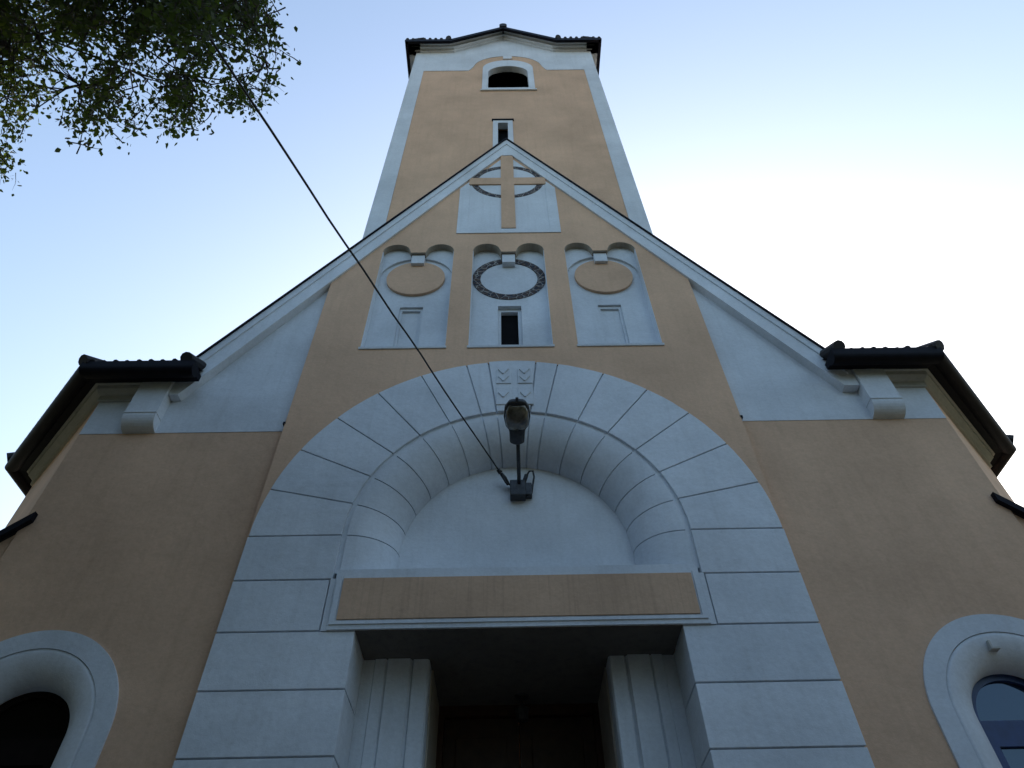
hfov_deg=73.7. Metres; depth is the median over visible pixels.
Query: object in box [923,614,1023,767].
window
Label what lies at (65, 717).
window
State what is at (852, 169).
sky
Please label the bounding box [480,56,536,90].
belfry window
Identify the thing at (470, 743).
door
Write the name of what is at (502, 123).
slit window
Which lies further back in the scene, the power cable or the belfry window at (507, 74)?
the belfry window at (507, 74)
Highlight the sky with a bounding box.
[0,0,1023,529]
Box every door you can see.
[442,719,519,767]
[519,717,597,767]
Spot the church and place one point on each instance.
(294, 527)
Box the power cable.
[190,10,497,469]
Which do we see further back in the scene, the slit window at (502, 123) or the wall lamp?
the slit window at (502, 123)
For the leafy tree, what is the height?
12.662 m
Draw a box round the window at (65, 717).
[0,630,118,767]
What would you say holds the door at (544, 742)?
in the church
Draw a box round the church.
[0,23,1023,767]
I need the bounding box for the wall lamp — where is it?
[497,397,534,500]
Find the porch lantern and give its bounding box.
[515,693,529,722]
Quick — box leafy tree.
[0,0,300,195]
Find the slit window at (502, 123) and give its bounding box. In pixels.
[492,118,513,146]

